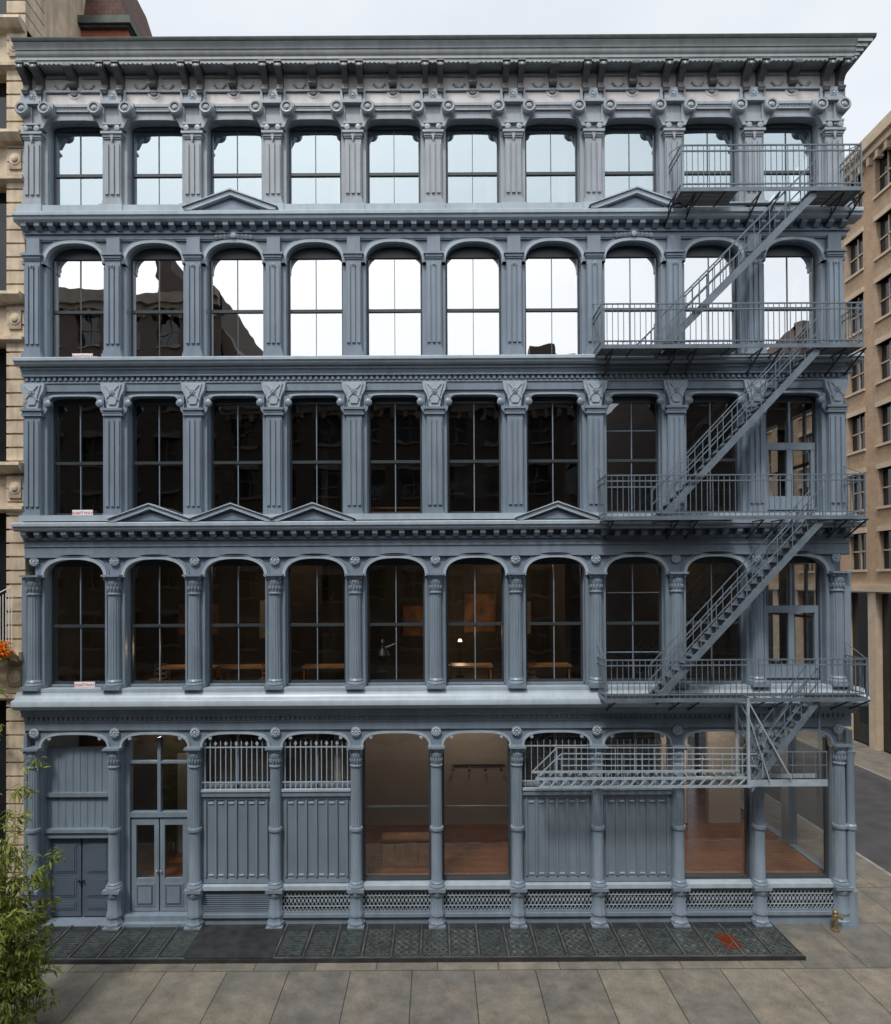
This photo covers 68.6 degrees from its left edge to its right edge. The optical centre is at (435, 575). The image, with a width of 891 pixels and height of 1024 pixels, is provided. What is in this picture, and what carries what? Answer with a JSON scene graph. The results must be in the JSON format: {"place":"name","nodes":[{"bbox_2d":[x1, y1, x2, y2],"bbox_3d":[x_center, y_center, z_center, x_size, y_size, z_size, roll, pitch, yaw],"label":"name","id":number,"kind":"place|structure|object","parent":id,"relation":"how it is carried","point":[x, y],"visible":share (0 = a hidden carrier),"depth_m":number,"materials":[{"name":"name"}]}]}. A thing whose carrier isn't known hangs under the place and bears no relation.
{"place":"outdoors","nodes":[
{"label":"outdoors","id":0,"kind":"place"},
{"bbox_2d":[32,71,834,104],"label":"frieze panels","id":1,"kind":"object","parent":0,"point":[467,96],"visible":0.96,"depth_m":20.14,"materials":[{"name":"grey paint"}]},
{"bbox_2d":[11,186,869,890],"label":"ledges","id":2,"kind":"object","parent":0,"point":[329,696],"visible":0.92,"depth_m":19.73,"materials":[{"name":"blue paint"}]},
{"bbox_2d":[14,86,850,204],"bbox_3d":[-0.068,-13.055,20.135,25.370,3.780,0.800,0,-1,0],"label":"top storey ironwork","id":3,"kind":"object","parent":2,"relation":"on","point":[432,119],"visible":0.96,"depth_m":19.98,"materials":[{"name":"paint"}]},
{"bbox_2d":[17,60,849,871],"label":"cast ornaments","id":4,"kind":"object","parent":2,"relation":"on","point":[835,390],"visible":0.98,"depth_m":19.88,"materials":[{"name":"blue paint"}]},
{"bbox_2d":[532,142,870,792],"bbox_3d":[7.685,-3.322,19.406,9.715,19.250,1.164,0,-1,0],"label":"fire escape","id":5,"kind":"object","parent":2,"relation":"attached to","point":[821,195],"visible":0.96,"depth_m":18.93,"materials":[{"name":"paint"}]},
{"bbox_2d":[0,746,890,1023],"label":"sidewalk","id":6,"kind":"structure","parent":0,"point":[842,976],"depth_m":16.78,"materials":[{"name":"grey concrete"}]},
{"bbox_2d":[0,854,62,1023],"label":"bamboo plant","id":7,"kind":"object","parent":6,"relation":"on","point":[24,924],"visible":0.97,"depth_m":14.93,"materials":[{"name":"green plant"}]},
{"bbox_2d":[0,756,65,1023],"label":"bamboo plant","id":8,"kind":"object","parent":6,"relation":"on","point":[8,895],"visible":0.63,"depth_m":15.33,"materials":[{"name":"green plant"}]},
{"bbox_2d":[0,0,84,921],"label":"walls","id":9,"kind":"structure","parent":6,"relation":"on","point":[39,18],"depth_m":20.07,"materials":[{"name":"beige stone"}]},
{"bbox_2d":[0,0,8,916],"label":"window glass","id":10,"kind":"object","parent":9,"relation":"attached to","point":[3,271],"depth_m":20.59,"materials":[{"name":"black glass"}]},
{"bbox_2d":[0,586,12,646],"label":"white balcony railing","id":11,"kind":"object","parent":9,"relation":"attached to","point":[8,618],"visible":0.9,"depth_m":19.68,"materials":[{"name":"metal"}]},
{"bbox_2d":[0,640,17,739],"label":"flowers","id":12,"kind":"object","parent":9,"relation":"attached to","point":[5,650],"visible":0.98,"depth_m":19.51,"materials":[{"name":"orange plant"}]},
{"bbox_2d":[8,36,22,685],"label":"cornices","id":13,"kind":"object","parent":9,"relation":"attached to","point":[18,326],"visible":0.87,"depth_m":20.04,"materials":[{"name":"beige stone"}]},
{"bbox_2d":[81,30,131,36],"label":"bulkhead wall","id":14,"kind":"structure","parent":9,"relation":"on","point":[105,33],"depth_m":23.37,"materials":[{"name":"red brick"}]},
{"bbox_2d":[77,15,141,36],"bbox_3d":[-13.263,-19.657,25.748,4.880,0.340,5.250,0,-1,0],"label":"bulkhead cap","id":15,"kind":"object","parent":14,"relation":"on","point":[105,22],"visible":0.17,"depth_m":23.17,"materials":[{"name":"grey metal"}]},
{"bbox_2d":[84,0,151,36],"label":"bulkhead hip roof","id":16,"kind":"structure","parent":15,"relation":"on","point":[133,9],"depth_m":23.67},
{"bbox_2d":[25,921,805,964],"bbox_3d":[-0.829,10.615,18.928,22.070,0.110,1.920,0,-1,0],"label":"iron vault cover","id":17,"kind":"object","parent":6,"relation":"on","point":[465,942],"visible":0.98,"depth_m":18.74,"materials":[{"name":"black metal"}]},
{"bbox_2d":[34,403,839,870],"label":"side wall","id":18,"kind":"structure","parent":6,"relation":"on","point":[788,833],"depth_m":23.05,"materials":[{"name":"grey metal"}]},
{"bbox_2d":[55,406,737,851],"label":"interior walls","id":19,"kind":"structure","parent":18,"relation":"attached to","point":[237,592],"depth_m":26.48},
{"bbox_2d":[177,603,219,634],"bbox_3d":[-9.591,1.781,26.436,1.700,1.300,0.040,0,-1,0],"label":"framed painting","id":20,"kind":"object","parent":19,"relation":"attached to","point":[181,614],"visible":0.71,"depth_m":26.42,"materials":[{"name":"fabric"}]},
{"bbox_2d":[214,469,236,502],"bbox_3d":[-9.019,-3.622,26.483,1.900,1.400,0.040,0,-1,0],"label":"framed painting","id":21,"kind":"object","parent":19,"relation":"attached to","point":[225,485],"visible":0.36,"depth_m":26.46,"materials":[{"name":"fabric"}]},
{"bbox_2d":[259,599,264,638],"bbox_3d":[-6.491,1.765,26.436,1.300,1.600,0.040,0,-1,0],"label":"framed painting","id":22,"kind":"object","parent":19,"relation":"attached to","point":[261,617],"visible":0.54,"depth_m":26.42,"materials":[{"name":"fabric"}]},
{"bbox_2d":[402,605,422,636],"bbox_3d":[-0.590,1.834,26.435,1.500,1.300,0.040,0,-1,0],"label":"framed painting","id":23,"kind":"object","parent":19,"relation":"attached to","point":[412,613],"visible":0.64,"depth_m":26.42,"materials":[{"name":"fabric"}]},
{"bbox_2d":[453,465,498,499],"bbox_3d":[1.780,-3.778,26.484,2.100,1.400,0.040,0,-1,0],"label":"framed painting","id":24,"kind":"object","parent":19,"relation":"attached to","point":[486,481],"visible":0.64,"depth_m":26.46,"materials":[{"name":"fabric"}]},
{"bbox_2d":[464,593,495,632],"bbox_3d":[1.808,1.521,26.438,1.300,1.600,0.040,0,-1,0],"label":"framed painting","id":25,"kind":"object","parent":19,"relation":"attached to","point":[485,607],"visible":1,"depth_m":26.42,"materials":[{"name":"fabric"}]},
{"bbox_2d":[527,600,531,634],"bbox_3d":[3.409,1.713,26.436,1.000,1.400,0.040,0,-1,0],"label":"framed painting","id":26,"kind":"object","parent":19,"relation":"attached to","point":[529,615],"visible":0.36,"depth_m":26.42,"materials":[{"name":"fabric"}]},
{"bbox_2d":[14,56,852,97],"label":"cornice brackets","id":27,"kind":"object","parent":18,"relation":"attached to","point":[38,74],"visible":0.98,"depth_m":19.88,"materials":[{"name":"metal"}]},
{"bbox_2d":[82,403,785,685],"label":"interior floors","id":28,"kind":"structure","parent":18,"relation":"attached to","point":[408,418],"depth_m":24.58,"materials":[{"name":"brown wood"}]},
{"bbox_2d":[148,663,167,680],"bbox_3d":[-8.883,3.304,20.922,0.440,0.950,0.440,0,-1,0],"label":"wooden chair","id":29,"kind":"object","parent":28,"relation":"on","point":[157,679],"visible":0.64,"depth_m":21.10,"materials":[{"name":"brown wood"}]},
{"bbox_2d":[157,664,224,680],"bbox_3d":[-7.982,3.379,21.472,2.000,0.800,0.800,0,-1,0],"label":"wooden table","id":30,"kind":"object","parent":28,"relation":"on","point":[175,666],"visible":0.44,"depth_m":21.35,"materials":[{"name":"brown wood"}]},
{"bbox_2d":[213,662,220,679],"bbox_3d":[-7.183,3.296,20.972,0.440,0.950,0.440,0,-1,0],"label":"wooden chair","id":31,"kind":"object","parent":28,"relation":"on","point":[215,678],"visible":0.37,"depth_m":21.15,"materials":[{"name":"brown wood"}]},
{"bbox_2d":[216,664,264,679],"bbox_3d":[-6.182,3.370,21.472,1.800,0.800,0.800,0,-1,0],"label":"wooden table","id":32,"kind":"object","parent":28,"relation":"on","point":[242,666],"visible":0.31,"depth_m":21.25,"materials":[{"name":"brown wood"}]},
{"bbox_2d":[258,662,264,685],"bbox_3d":[-5.383,3.285,20.872,0.440,0.950,0.440,0,-1,0],"label":"wooden chair","id":33,"kind":"object","parent":28,"relation":"on","point":[262,678],"visible":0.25,"depth_m":21.05,"materials":[{"name":"brown wood"}]},
{"bbox_2d":[301,664,343,679],"bbox_3d":[-3.583,3.356,21.472,1.500,0.800,0.800,0,-1,0],"label":"wooden table","id":34,"kind":"object","parent":28,"relation":"on","point":[307,666],"visible":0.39,"depth_m":21.17,"materials":[{"name":"brown wood"}]},
{"bbox_2d":[376,639,394,678],"bbox_3d":[-1.591,2.891,20.876,0.628,1.700,0.440,0,-1,0],"label":"bird sculpture","id":35,"kind":"object","parent":28,"relation":"on","point":[382,654],"visible":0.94,"depth_m":20.75,"materials":[{"name":"black metal"}]},
{"bbox_2d":[371,507,420,511],"bbox_3d":[-1.210,-1.831,21.517,1.800,0.750,0.800,0,-1,0],"label":"wooden table","id":36,"kind":"object","parent":28,"relation":"on","point":[373,509],"visible":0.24,"depth_m":21.17,"materials":[{"name":"brown wood"}]},
{"bbox_2d":[448,662,451,684],"bbox_3d":[0.317,3.256,20.872,0.440,0.950,0.440,0,-1,0],"label":"wooden chair","id":37,"kind":"object","parent":28,"relation":"on","point":[450,677],"visible":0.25,"depth_m":21.05,"materials":[{"name":"brown wood"}]},
{"bbox_2d":[456,639,464,676],"bbox_3d":[0.916,3.056,24.174,0.320,1.400,0.320,0,-1,0],"label":"floor lamp","id":38,"kind":"object","parent":28,"relation":"on","point":[460,640],"visible":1,"depth_m":24.16,"materials":[{"name":"black metal"}]},
{"bbox_2d":[448,663,492,678],"bbox_3d":[0.917,3.333,21.472,1.900,0.800,0.800,0,-1,0],"label":"wooden table","id":39,"kind":"object","parent":28,"relation":"on","point":[468,665],"visible":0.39,"depth_m":21.22,"materials":[{"name":"brown wood"}]},
{"bbox_2d":[527,661,536,678],"bbox_3d":[3.017,3.242,20.922,0.440,0.950,0.440,0,-1,0],"label":"wooden chair","id":40,"kind":"object","parent":28,"relation":"on","point":[532,677],"visible":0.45,"depth_m":21.10,"materials":[{"name":"brown wood"}]},
{"bbox_2d":[527,662,571,677],"bbox_3d":[3.617,3.319,21.472,1.600,0.800,0.800,0,-1,0],"label":"wooden table","id":41,"kind":"object","parent":28,"relation":"on","point":[558,664],"visible":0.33,"depth_m":21.33,"materials":[{"name":"brown wood"}]},
{"bbox_2d":[47,126,821,912],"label":"window frames","id":42,"kind":"structure","parent":18,"relation":"attached to","point":[159,818],"depth_m":20.27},
{"bbox_2d":[72,510,92,514],"bbox_3d":[-10.928,-1.926,20.222,0.650,0.200,0.023,0,-1,0],"label":"shaftway sign","id":43,"kind":"object","parent":42,"relation":"attached to","point":[82,512],"visible":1,"depth_m":20.22,"materials":[{"name":"white metal"}]},
{"bbox_2d":[72,353,92,356],"bbox_3d":[-10.953,-6.786,20.264,0.650,0.200,0.023,0,-1,0],"label":"shaftway sign","id":44,"kind":"object","parent":42,"relation":"attached to","point":[83,355],"visible":0.63,"depth_m":20.26,"materials":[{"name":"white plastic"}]},
{"bbox_2d":[74,682,94,686],"bbox_3d":[-10.840,3.393,20.175,0.650,0.200,0.023,0,-1,0],"label":"shaftway sign","id":45,"kind":"object","parent":42,"relation":"attached to","point":[84,684],"visible":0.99,"depth_m":20.17,"materials":[{"name":"white metal"}]},
{"bbox_2d":[17,99,848,880],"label":"window sashes","id":46,"kind":"object","parent":42,"relation":"in","point":[551,253],"depth_m":20.33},
{"bbox_2d":[56,128,809,204],"bbox_3d":[-0.066,-12.662,20.439,23.608,2.620,0.016,0,-1,0],"label":"glass fifth storey","id":47,"kind":"object","parent":42,"relation":"attached to","point":[393,151],"visible":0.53,"depth_m":20.44,"materials":[{"name":"glass"}]},
{"bbox_2d":[55,257,812,356],"bbox_3d":[-0.044,-8.352,20.400,23.688,3.160,0.016,0,-1,0],"label":"glass fourth storey","id":48,"kind":"object","parent":42,"relation":"in","point":[468,279],"visible":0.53,"depth_m":20.40,"materials":[{"name":"clear glass"}]},
{"bbox_2d":[12,37,872,89],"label":"roof cornice","id":49,"kind":"structure","parent":18,"relation":"on","point":[488,55],"depth_m":19.66,"materials":[{"name":"grey metal"}]},
{"bbox_2d":[11,33,876,41],"bbox_3d":[0.251,-16.017,25.796,25.810,0.140,12.690,0,-1,0],"label":"roof gutter","id":50,"kind":"object","parent":49,"relation":"on","point":[446,37],"visible":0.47,"depth_m":19.46,"materials":[{"name":"grey metal"}]},
{"bbox_2d":[19,196,858,932],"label":"facade columns","id":51,"kind":"structure","parent":6,"relation":"on","point":[353,244],"depth_m":19.90,"materials":[{"name":"grey metal"}]},
{"bbox_2d":[51,838,181,916],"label":"entrance doors","id":52,"kind":"structure","parent":51,"relation":"on","point":[86,859],"depth_m":20.27,"materials":[{"name":"paint"}]},
{"bbox_2d":[44,748,671,919],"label":"shutter panels","id":53,"kind":"object","parent":51,"relation":"attached to","point":[316,838],"visible":0.92,"depth_m":19.99,"materials":[{"name":"paint"}]},
{"bbox_2d":[202,739,668,788],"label":"transom grilles","id":54,"kind":"object","parent":51,"relation":"attached to","point":[331,746],"visible":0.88,"depth_m":19.99,"materials":[{"name":"grey metal"}]},
{"bbox_2d":[77,880,832,910],"bbox_3d":[0.527,9.830,20.030,23.231,0.885,0.351,0,-1,0],"label":"grille backing","id":55,"kind":"object","parent":51,"relation":"on","point":[540,896],"visible":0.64,"depth_m":19.91,"materials":[{"name":"black metal"}]},
{"bbox_2d":[282,889,833,910],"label":"base grilles","id":56,"kind":"object","parent":51,"relation":"on","point":[609,899],"visible":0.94,"depth_m":19.88,"materials":[{"name":"grey metal"}]},
{"bbox_2d":[830,909,843,932],"bbox_3d":[11.954,10.303,19.477,0.372,0.610,0.326,0,-1,0],"label":"brass standpipe","id":57,"kind":"object","parent":6,"relation":"on","point":[835,916],"visible":1,"depth_m":19.45,"materials":[{"name":"gold metal"}]},
{"bbox_2d":[82,773,823,886],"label":"gallery floor","id":58,"kind":"structure","parent":0,"point":[482,849],"depth_m":22.40,"materials":[{"name":"brown wood"}]},
{"bbox_2d":[381,832,428,868],"bbox_3d":[-0.928,9.012,21.372,1.650,0.960,0.600,0,-1,0],"label":"wooden cabinet","id":59,"kind":"object","parent":58,"relation":"on","point":[405,850],"visible":0.88,"depth_m":21.09,"materials":[{"name":"brown wood"}]},
{"bbox_2d":[178,732,740,852],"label":"gallery walls","id":60,"kind":"structure","parent":58,"relation":"on","point":[396,768],"depth_m":24.93,"materials":[{"name":"white paint"}]},
{"bbox_2d":[452,764,504,770],"bbox_3d":[1.638,7.313,24.793,2.000,0.209,0.211,0,-1,0],"label":"wall coat rack","id":61,"kind":"object","parent":60,"relation":"attached to","point":[469,765],"depth_m":24.87,"materials":[{"name":"black metal"}]},
{"bbox_2d":[684,741,686,822],"bbox_3d":[9.214,7.444,24.871,0.650,3.950,0.070,0,-1,0],"label":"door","id":62,"kind":"structure","parent":60,"relation":"attached to","point":[685,818],"depth_m":24.84,"materials":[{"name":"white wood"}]},
{"bbox_2d":[138,0,890,158],"label":"sky","id":63,"kind":"structure","parent":0,"point":[868,82],"materials":[{"name":"white"}]},
{"bbox_2d":[687,732,890,872],"bbox_3d":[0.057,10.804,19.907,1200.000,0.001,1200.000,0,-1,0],"label":"ground","id":64,"kind":"structure","parent":0,"point":[873,817],"depth_m":31.01,"materials":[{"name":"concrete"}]},
{"bbox_2d":[687,743,890,875],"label":"kerb","id":65,"kind":"structure","parent":64,"relation":"on","point":[857,853],"depth_m":27.24,"materials":[{"name":"stone"}]},
{"bbox_2d":[767,150,890,593],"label":"walls","id":66,"kind":"structure","parent":64,"relation":"on","point":[870,457],"depth_m":40.49,"materials":[{"name":"beige brick"}]},
{"bbox_2d":[767,111,890,750],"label":"trim","id":67,"kind":"structure","parent":66,"relation":"attached to","point":[876,142],"depth_m":40.13,"materials":[{"name":"beige stone"}]},
{"bbox_2d":[769,150,890,752],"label":"window glass","id":68,"kind":"object","parent":66,"relation":"attached to","point":[860,646],"depth_m":41.51,"materials":[{"name":"black glass"}]},
{"bbox_2d":[796,738,890,782],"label":"kerb","id":69,"kind":"structure","parent":64,"relation":"on","point":[855,765],"depth_m":36.31,"materials":[{"name":"stone"}]},
{"bbox_2d":[796,731,890,778],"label":"sidewalk","id":70,"kind":"structure","parent":0,"point":[867,757],"depth_m":38.78,"materials":[{"name":"grey concrete"}]}
]}

